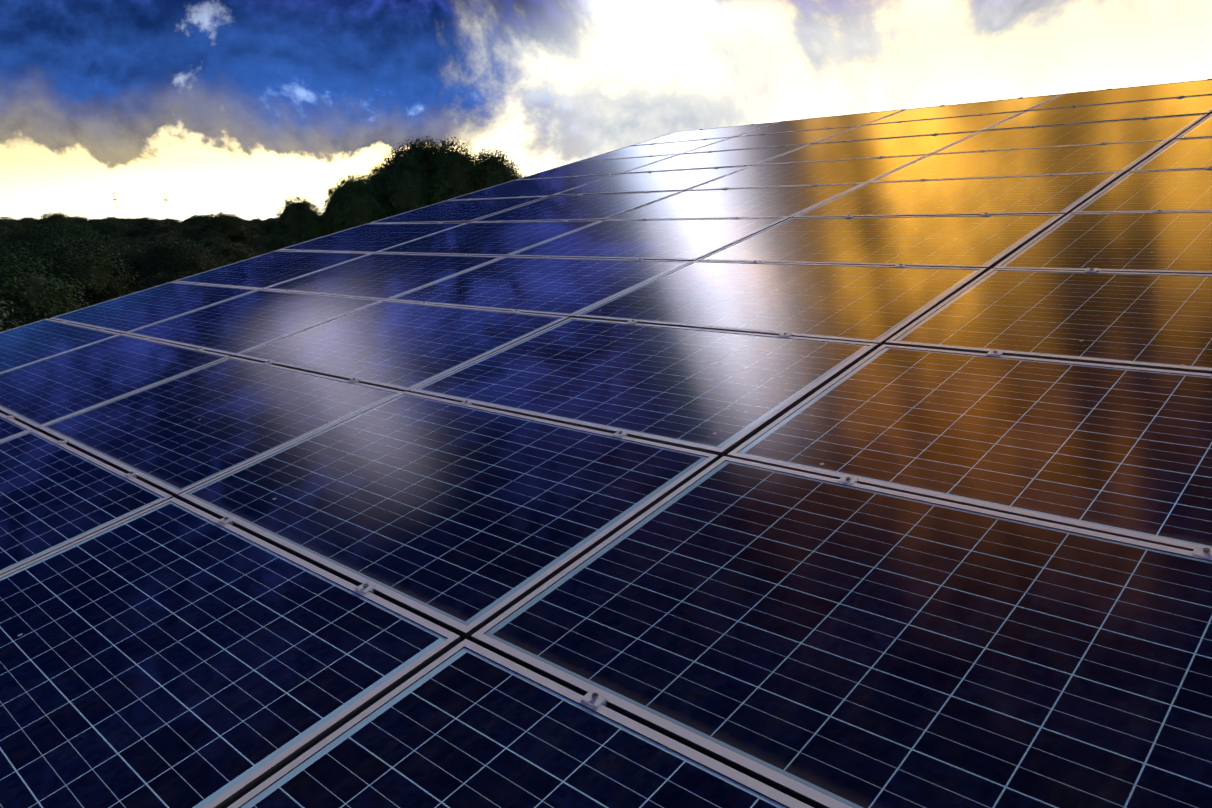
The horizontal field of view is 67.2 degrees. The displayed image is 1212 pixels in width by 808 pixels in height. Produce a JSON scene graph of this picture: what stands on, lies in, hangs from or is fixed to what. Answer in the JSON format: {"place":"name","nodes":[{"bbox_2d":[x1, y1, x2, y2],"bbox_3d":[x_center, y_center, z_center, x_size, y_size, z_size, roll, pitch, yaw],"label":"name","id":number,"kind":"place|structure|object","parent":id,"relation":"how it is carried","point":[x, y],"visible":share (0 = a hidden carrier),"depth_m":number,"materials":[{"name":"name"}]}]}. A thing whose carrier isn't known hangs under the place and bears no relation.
{"place":"outdoors","nodes":[
{"label":"outdoors","id":0,"kind":"place"},
{"bbox_2d":[112,184,119,219],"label":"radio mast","id":1,"kind":"object","parent":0,"point":[113,199],"visible":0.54,"depth_m":406.25,"materials":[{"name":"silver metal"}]},
{"bbox_2d":[163,184,169,218],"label":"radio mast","id":2,"kind":"object","parent":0,"point":[164,199],"visible":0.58,"depth_m":423.99,"materials":[{"name":"silver metal"}]},
{"bbox_2d":[0,0,1211,220],"label":"sky","id":3,"kind":"structure","parent":0,"point":[240,107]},
{"bbox_2d":[6,78,1211,706],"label":"solar panel clamps","id":4,"kind":"object","parent":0,"point":[594,696],"visible":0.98,"depth_m":3.12,"materials":[{"name":"silver metal"}]},
{"label":"ground","id":5,"kind":"structure","parent":0,"visible":0},
{"bbox_2d":[0,301,21,329],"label":"tree","id":6,"kind":"object","parent":5,"relation":"on","point":[7,313],"visible":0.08,"depth_m":25.43,"materials":[{"name":"green plant"}]},
{"bbox_2d":[0,216,23,226],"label":"tree","id":7,"kind":"object","parent":5,"relation":"on","point":[5,219],"visible":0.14,"depth_m":225.56,"materials":[{"name":"green plant"}]},
{"bbox_2d":[0,290,26,331],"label":"tree","id":8,"kind":"object","parent":5,"relation":"on","point":[8,323],"visible":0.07,"depth_m":17.74,"materials":[{"name":"green plant"}]},
{"bbox_2d":[0,302,29,325],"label":"tree","id":9,"kind":"object","parent":5,"relation":"on","point":[13,317],"visible":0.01,"depth_m":28.36,"materials":[{"name":"green plant"}]},
{"bbox_2d":[14,217,35,222],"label":"tree","id":10,"kind":"object","parent":5,"relation":"on","point":[21,220],"visible":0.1,"depth_m":318.54,"materials":[{"name":"green plant"}]},
{"bbox_2d":[22,222,32,227],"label":"tree","id":11,"kind":"object","parent":5,"relation":"on","point":[26,225],"visible":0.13,"depth_m":241.65,"materials":[{"name":"green plant"}]},
{"bbox_2d":[0,247,91,324],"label":"tree","id":12,"kind":"object","parent":5,"relation":"on","point":[37,297],"visible":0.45,"depth_m":29.93,"materials":[{"name":"green plant"}]},
{"bbox_2d":[35,219,74,232],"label":"tree","id":13,"kind":"object","parent":5,"relation":"on","point":[61,222],"visible":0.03,"depth_m":134.57,"materials":[{"name":"green plant"}]},
{"bbox_2d":[32,210,79,231],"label":"tree","id":14,"kind":"object","parent":5,"relation":"on","point":[54,217],"visible":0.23,"depth_m":148.78,"materials":[{"name":"green plant"}]},
{"bbox_2d":[1,233,141,309],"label":"tree","id":15,"kind":"object","parent":5,"relation":"on","point":[99,277],"visible":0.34,"depth_m":40.13,"materials":[{"name":"green plant"}]},
{"bbox_2d":[69,216,92,228],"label":"tree","id":16,"kind":"object","parent":5,"relation":"on","point":[84,222],"visible":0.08,"depth_m":262.00,"materials":[{"name":"green plant"}]},
{"bbox_2d":[71,214,92,220],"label":"tree","id":17,"kind":"object","parent":5,"relation":"on","point":[82,217],"visible":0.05,"depth_m":381.46,"materials":[{"name":"green plant"}]},
{"bbox_2d":[88,216,127,237],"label":"tree","id":18,"kind":"object","parent":5,"relation":"on","point":[107,227],"visible":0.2,"depth_m":118.56,"materials":[{"name":"green plant"}]},
{"bbox_2d":[100,245,162,290],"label":"tree","id":19,"kind":"object","parent":5,"relation":"on","point":[124,258],"visible":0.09,"depth_m":49.98,"materials":[{"name":"green plant"}]},
{"bbox_2d":[128,217,151,224],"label":"tree","id":20,"kind":"object","parent":5,"relation":"on","point":[136,220],"visible":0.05,"depth_m":241.81,"materials":[{"name":"green plant"}]},
{"bbox_2d":[132,215,166,226],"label":"tree","id":21,"kind":"object","parent":5,"relation":"on","point":[142,221],"visible":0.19,"depth_m":188.21,"materials":[{"name":"green plant"}]},
{"bbox_2d":[117,267,195,296],"bbox_3d":[-19.373,-2.889,41.128,5.042,6.525,5.049,-2,11,-7],"label":"tree","id":22,"kind":"object","parent":5,"relation":"on","point":[138,286],"visible":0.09,"depth_m":39.86,"materials":[{"name":"green plant"}]},
{"bbox_2d":[134,221,188,241],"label":"tree","id":23,"kind":"object","parent":5,"relation":"on","point":[160,229],"visible":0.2,"depth_m":103.41,"materials":[{"name":"green plant"}]},
{"bbox_2d":[166,218,182,226],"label":"tree","id":24,"kind":"object","parent":5,"relation":"on","point":[174,222],"visible":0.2,"depth_m":300.64,"materials":[{"name":"green plant"}]},
{"bbox_2d":[126,236,231,283],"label":"tree","id":25,"kind":"object","parent":5,"relation":"on","point":[171,258],"visible":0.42,"depth_m":49.69,"materials":[{"name":"green plant"}]},
{"bbox_2d":[172,224,197,241],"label":"tree","id":26,"kind":"object","parent":5,"relation":"on","point":[186,229],"visible":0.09,"depth_m":122.57,"materials":[{"name":"green plant"}]},
{"bbox_2d":[180,213,211,226],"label":"tree","id":27,"kind":"object","parent":5,"relation":"on","point":[190,220],"visible":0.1,"depth_m":160.69,"materials":[{"name":"green plant"}]},
{"bbox_2d":[169,258,243,281],"bbox_3d":[-14.306,-2.119,35.271,6.626,7.218,6.135,-9,14,-37],"label":"tree","id":28,"kind":"object","parent":5,"relation":"on","point":[217,266],"depth_m":34.68,"materials":[{"name":"green plant"}]},
{"bbox_2d":[188,211,259,246],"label":"tree","id":29,"kind":"object","parent":5,"relation":"on","point":[231,228],"visible":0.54,"depth_m":109.19,"materials":[{"name":"green plant"}]},
{"bbox_2d":[205,239,262,264],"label":"tree","id":30,"kind":"object","parent":5,"relation":"on","point":[234,253],"visible":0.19,"depth_m":60.37,"materials":[{"name":"green plant"}]},
{"bbox_2d":[211,245,266,255],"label":"tree","id":31,"kind":"object","parent":5,"relation":"on","point":[250,249],"visible":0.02,"depth_m":66.22,"materials":[{"name":"green plant"}]},
{"bbox_2d":[239,223,266,236],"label":"tree","id":32,"kind":"object","parent":5,"relation":"on","point":[258,230],"visible":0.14,"depth_m":162.00,"materials":[{"name":"green plant"}]},
{"bbox_2d":[244,221,267,235],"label":"tree","id":33,"kind":"object","parent":5,"relation":"on","point":[258,224],"visible":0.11,"depth_m":166.41,"materials":[{"name":"green plant"}]},
{"bbox_2d":[249,217,262,222],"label":"tree","id":34,"kind":"object","parent":5,"relation":"on","point":[257,219],"visible":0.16,"depth_m":450.23,"materials":[{"name":"green plant"}]},
{"bbox_2d":[246,242,270,253],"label":"tree","id":35,"kind":"object","parent":5,"relation":"on","point":[260,247],"visible":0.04,"depth_m":82.15,"materials":[{"name":"green plant"}]},
{"bbox_2d":[249,234,267,243],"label":"tree","id":36,"kind":"object","parent":5,"relation":"on","point":[259,238],"visible":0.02,"depth_m":114.05,"materials":[{"name":"green plant"}]},
{"bbox_2d":[260,217,280,234],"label":"tree","id":37,"kind":"object","parent":5,"relation":"on","point":[271,222],"visible":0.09,"depth_m":165.76,"materials":[{"name":"green plant"}]},
{"bbox_2d":[248,233,297,250],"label":"tree","id":38,"kind":"object","parent":5,"relation":"on","point":[268,242],"visible":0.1,"depth_m":91.85,"materials":[{"name":"green plant"}]},
{"bbox_2d":[272,237,308,249],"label":"tree","id":39,"kind":"object","parent":5,"relation":"on","point":[290,243],"visible":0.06,"depth_m":87.28,"materials":[{"name":"green plant"}]},
{"bbox_2d":[265,191,322,242],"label":"tall tree","id":40,"kind":"object","parent":5,"relation":"on","point":[292,215],"visible":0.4,"depth_m":96.11,"materials":[{"name":"green plant"}]},
{"bbox_2d":[296,209,331,241],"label":"tall tree","id":41,"kind":"object","parent":5,"relation":"on","point":[313,226],"visible":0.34,"depth_m":93.66,"materials":[{"name":"green plant"}]},
{"bbox_2d":[320,174,354,234],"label":"tall tree","id":42,"kind":"object","parent":5,"relation":"on","point":[326,216],"visible":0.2,"depth_m":93.06,"materials":[{"name":"green plant"}]},
{"bbox_2d":[327,169,392,231],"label":"tall tree","id":43,"kind":"object","parent":5,"relation":"on","point":[358,203],"visible":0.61,"depth_m":91.28,"materials":[{"name":"green plant"}]},
{"bbox_2d":[363,162,384,202],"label":"tall tree","id":44,"kind":"object","parent":5,"relation":"on","point":[373,174],"visible":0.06,"depth_m":97.71,"materials":[{"name":"green plant"}]},
{"bbox_2d":[372,145,435,216],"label":"tall tree","id":45,"kind":"object","parent":5,"relation":"on","point":[402,184],"visible":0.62,"depth_m":94.66,"materials":[{"name":"green plant"}]},
{"bbox_2d":[379,137,438,203],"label":"tall tree","id":46,"kind":"object","parent":5,"relation":"on","point":[420,157],"visible":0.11,"depth_m":97.50,"materials":[{"name":"green plant"}]},
{"bbox_2d":[399,136,439,200],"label":"tall tree","id":47,"kind":"object","parent":5,"relation":"on","point":[424,142],"visible":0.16,"depth_m":98.38,"materials":[{"name":"green plant"}]},
{"bbox_2d":[419,136,483,202],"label":"tall tree","id":48,"kind":"object","parent":5,"relation":"on","point":[452,169],"visible":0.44,"depth_m":96.95,"materials":[{"name":"green plant"}]},
{"bbox_2d":[468,146,526,191],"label":"tall tree","id":49,"kind":"object","parent":5,"relation":"on","point":[498,169],"visible":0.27,"depth_m":98.29,"materials":[{"name":"green plant"}]},
{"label":"roof slope","id":50,"kind":"object","parent":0,"visible":0},
{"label":"mounting rails","id":51,"kind":"object","parent":50,"relation":"on","visible":0},
{"bbox_2d":[0,413,32,440],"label":"solar panel","id":52,"kind":"object","parent":51,"relation":"on","point":[10,427],"visible":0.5,"depth_m":4.44,"materials":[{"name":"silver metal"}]},
{"bbox_2d":[0,319,119,372],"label":"solar panel","id":53,"kind":"object","parent":51,"relation":"on","point":[23,345],"visible":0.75,"depth_m":6.35,"materials":[{"name":"blue glass"}]},
{"bbox_2d":[0,429,172,574],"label":"solar panel","id":54,"kind":"object","parent":51,"relation":"on","point":[55,495],"visible":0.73,"depth_m":3.40,"materials":[{"name":"blue glass"}]},
{"bbox_2d":[0,334,230,431],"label":"solar panel","id":55,"kind":"object","parent":51,"relation":"on","point":[36,395],"visible":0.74,"depth_m":5.13,"materials":[{"name":"blue glass"}]},
{"bbox_2d":[49,282,258,333],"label":"solar panel","id":56,"kind":"object","parent":51,"relation":"on","point":[141,309],"visible":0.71,"depth_m":6.96,"materials":[{"name":"blue glass"}]},
{"bbox_2d":[38,357,402,499],"bbox_3d":[-1.787,0.046,4.132,1.650,0.037,0.999,10,29,43],"label":"solar panel","id":57,"kind":"object","parent":51,"relation":"on","point":[175,437],"visible":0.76,"depth_m":4.00,"materials":[{"name":"blue glass"}]},
{"bbox_2d":[0,497,461,807],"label":"solar panel","id":58,"kind":"object","parent":51,"relation":"on","point":[173,652],"visible":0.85,"depth_m":2.19,"materials":[{"name":"blue glass"}]},
{"bbox_2d":[125,289,382,356],"bbox_3d":[-2.310,-0.545,5.910,1.650,0.035,0.999,10,29,43],"label":"solar panel","id":59,"kind":"object","parent":51,"relation":"on","point":[232,327],"visible":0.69,"depth_m":5.82,"materials":[{"name":"blue glass"}]},
{"bbox_2d":[173,250,371,289],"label":"solar panel","id":60,"kind":"object","parent":51,"relation":"on","point":[263,271],"visible":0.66,"depth_m":7.62,"materials":[{"name":"blue glass"}]},
{"bbox_2d":[278,223,464,252],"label":"solar panel","id":61,"kind":"object","parent":51,"relation":"on","point":[370,238],"visible":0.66,"depth_m":8.29,"materials":[{"name":"blue glass"}]},
{"bbox_2d":[262,253,504,299],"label":"solar panel","id":62,"kind":"object","parent":51,"relation":"on","point":[381,276],"visible":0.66,"depth_m":6.48,"materials":[{"name":"blue glass"}]},
{"bbox_2d":[235,300,569,391],"bbox_3d":[-1.109,-0.336,4.784,1.650,0.038,0.999,10,29,43],"label":"solar panel","id":63,"kind":"object","parent":51,"relation":"on","point":[400,346],"visible":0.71,"depth_m":4.66,"materials":[{"name":"blue glass"}]},
{"bbox_2d":[178,391,718,641],"bbox_3d":[-0.587,0.255,3.005,1.650,0.037,0.999,10,29,43],"label":"solar panel","id":64,"kind":"object","parent":51,"relation":"on","point":[463,521],"visible":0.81,"depth_m":2.81,"materials":[{"name":"blue glass"}]},
{"bbox_2d":[368,196,548,223],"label":"solar panel","id":65,"kind":"object","parent":51,"relation":"on","point":[458,211],"visible":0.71,"depth_m":8.90,"materials":[{"name":"blue glass"}]},
{"bbox_2d":[375,220,602,255],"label":"solar panel","id":66,"kind":"object","parent":51,"relation":"on","point":[490,238],"visible":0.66,"depth_m":7.14,"materials":[{"name":"blue glass"}]},
{"bbox_2d":[227,639,812,807],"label":"solar panel","id":67,"kind":"object","parent":51,"relation":"on","point":[465,723],"visible":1,"depth_m":1.73,"materials":[{"name":"blue glass"}]},
{"bbox_2d":[446,174,616,200],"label":"solar panel","id":68,"kind":"object","parent":51,"relation":"on","point":[549,187],"visible":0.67,"depth_m":9.60,"materials":[{"name":"blue glass"}]},
{"bbox_2d":[388,256,692,317],"bbox_3d":[-0.431,-0.715,5.436,1.650,0.035,0.999,10,29,43],"label":"solar panel","id":69,"kind":"object","parent":51,"relation":"on","point":[569,287],"visible":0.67,"depth_m":5.33,"materials":[{"name":"blue glass"}]},
{"bbox_2d":[471,190,683,221],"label":"solar panel","id":70,"kind":"object","parent":51,"relation":"on","point":[586,207],"visible":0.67,"depth_m":7.78,"materials":[{"name":"blue glass"}]},
{"bbox_2d":[516,154,678,179],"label":"solar panel","id":71,"kind":"object","parent":51,"relation":"on","point":[603,167],"visible":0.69,"depth_m":10.24,"materials":[{"name":"blue glass"}]},
{"bbox_2d":[409,318,877,458],"bbox_3d":[0.092,-0.126,3.657,1.650,0.036,0.999,10,29,43],"label":"solar panel","id":72,"kind":"object","parent":51,"relation":"on","point":[721,393],"visible":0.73,"depth_m":3.49,"materials":[{"name":"blue glass"}]},
{"bbox_2d":[507,217,788,260],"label":"solar panel","id":73,"kind":"object","parent":51,"relation":"on","point":[676,239],"visible":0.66,"depth_m":5.99,"materials":[{"name":"blue glass"}]},
{"bbox_2d":[551,166,749,196],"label":"solar panel","id":74,"kind":"object","parent":51,"relation":"on","point":[673,180],"visible":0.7,"depth_m":8.45,"materials":[{"name":"blue glass"}]},
{"bbox_2d":[577,137,731,161],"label":"solar panel","id":75,"kind":"object","parent":51,"relation":"on","point":[670,148],"visible":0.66,"depth_m":10.90,"materials":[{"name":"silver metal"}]},
{"bbox_2d":[630,122,776,145],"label":"solar panel","id":76,"kind":"object","parent":51,"relation":"on","point":[711,133],"visible":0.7,"depth_m":11.56,"materials":[{"name":"blue glass"}]},
{"bbox_2d":[620,144,809,173],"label":"solar panel","id":77,"kind":"object","parent":51,"relation":"on","point":[736,158],"visible":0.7,"depth_m":9.11,"materials":[{"name":"blue glass"}]},
{"bbox_2d":[606,183,864,219],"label":"solar panel","id":78,"kind":"object","parent":51,"relation":"on","point":[776,202],"visible":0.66,"depth_m":6.66,"materials":[{"name":"blue glass"}]},
{"bbox_2d":[681,125,861,153],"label":"solar panel","id":79,"kind":"object","parent":51,"relation":"on","point":[778,139],"visible":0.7,"depth_m":9.76,"materials":[{"name":"blue glass"}]},
{"bbox_2d":[573,261,986,347],"bbox_3d":[0.770,-0.507,4.309,1.650,0.036,0.999,10,29,43],"label":"solar panel","id":80,"kind":"object","parent":51,"relation":"on","point":[879,305],"visible":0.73,"depth_m":4.17,"materials":[{"name":"blue glass"}]},
{"bbox_2d":[688,155,926,189],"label":"solar panel","id":81,"kind":"object","parent":51,"relation":"on","point":[854,171],"visible":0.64,"depth_m":7.32,"materials":[{"name":"blue glass"}]},
{"bbox_2d":[734,109,905,136],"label":"solar panel","id":82,"kind":"object","parent":51,"relation":"on","point":[860,119],"visible":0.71,"depth_m":10.43,"materials":[{"name":"blue glass"}]},
{"bbox_2d":[471,456,1211,807],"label":"solar panel","id":83,"kind":"object","parent":51,"relation":"on","point":[811,640],"visible":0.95,"depth_m":1.83,"materials":[{"name":"blue glass"}]},
{"bbox_2d":[755,131,979,164],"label":"solar panel","id":84,"kind":"object","parent":51,"relation":"on","point":[901,146],"visible":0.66,"depth_m":7.98,"materials":[{"name":"blue glass"}]},
{"bbox_2d":[696,214,1064,270],"bbox_3d":[1.448,-0.886,4.962,1.650,0.036,0.999,10,29,43],"label":"solar panel","id":85,"kind":"object","parent":51,"relation":"on","point":[988,242],"visible":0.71,"depth_m":4.84,"materials":[{"name":"blue glass"}]},
{"bbox_2d":[813,111,1024,143],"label":"solar panel","id":86,"kind":"object","parent":51,"relation":"on","point":[973,123],"visible":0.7,"depth_m":8.63,"materials":[{"name":"blue glass"}]},
{"bbox_2d":[792,172,1123,217],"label":"solar panel","id":87,"kind":"object","parent":51,"relation":"on","point":[1065,194],"visible":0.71,"depth_m":5.50,"materials":[{"name":"blue glass"}]},
{"bbox_2d":[864,94,1061,124],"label":"solar panel","id":88,"kind":"object","parent":51,"relation":"on","point":[985,107],"visible":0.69,"depth_m":9.29,"materials":[{"name":"blue glass"}]},
{"bbox_2d":[727,344,1211,550],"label":"solar panel","id":89,"kind":"object","parent":51,"relation":"on","point":[1121,451],"visible":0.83,"depth_m":2.57,"materials":[{"name":"blue glass"}]},
{"bbox_2d":[868,139,1170,182],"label":"solar panel","id":90,"kind":"object","parent":51,"relation":"on","point":[1125,157],"visible":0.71,"depth_m":6.17,"materials":[{"name":"blue glass"}]},
{"bbox_2d":[885,269,1211,373],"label":"solar panel","id":91,"kind":"object","parent":51,"relation":"on","point":[1163,321],"visible":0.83,"depth_m":3.33,"materials":[{"name":"blue glass"}]},
{"bbox_2d":[932,114,1207,153],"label":"solar panel","id":92,"kind":"object","parent":51,"relation":"on","point":[1172,128],"visible":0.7,"depth_m":6.84,"materials":[{"name":"blue glass"}]},
{"bbox_2d":[983,95,1211,130],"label":"solar panel","id":93,"kind":"object","parent":51,"relation":"on","point":[1183,106],"visible":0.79,"depth_m":7.52,"materials":[{"name":"blue glass"}]},
{"bbox_2d":[993,211,1211,273],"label":"solar panel","id":94,"kind":"object","parent":51,"relation":"on","point":[1177,242],"visible":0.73,"depth_m":4.07,"materials":[{"name":"blue glass"}]},
{"bbox_2d":[1027,79,1211,110],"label":"solar panel","id":95,"kind":"object","parent":51,"relation":"on","point":[1154,92],"visible":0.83,"depth_m":8.27,"materials":[{"name":"blue glass"}]},
{"bbox_2d":[1070,169,1211,212],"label":"solar panel","id":96,"kind":"object","parent":51,"relation":"on","point":[1167,190],"visible":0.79,"depth_m":4.79,"materials":[{"name":"blue glass"}]},
{"bbox_2d":[1129,137,1211,171],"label":"solar panel","id":97,"kind":"object","parent":51,"relation":"on","point":[1182,154],"visible":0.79,"depth_m":5.50,"materials":[{"name":"blue glass"}]},
{"bbox_2d":[1175,113,1211,138],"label":"solar panel","id":98,"kind":"object","parent":51,"relation":"on","point":[1202,128],"visible":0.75,"depth_m":6.13,"materials":[{"name":"blue glass"}]}
]}

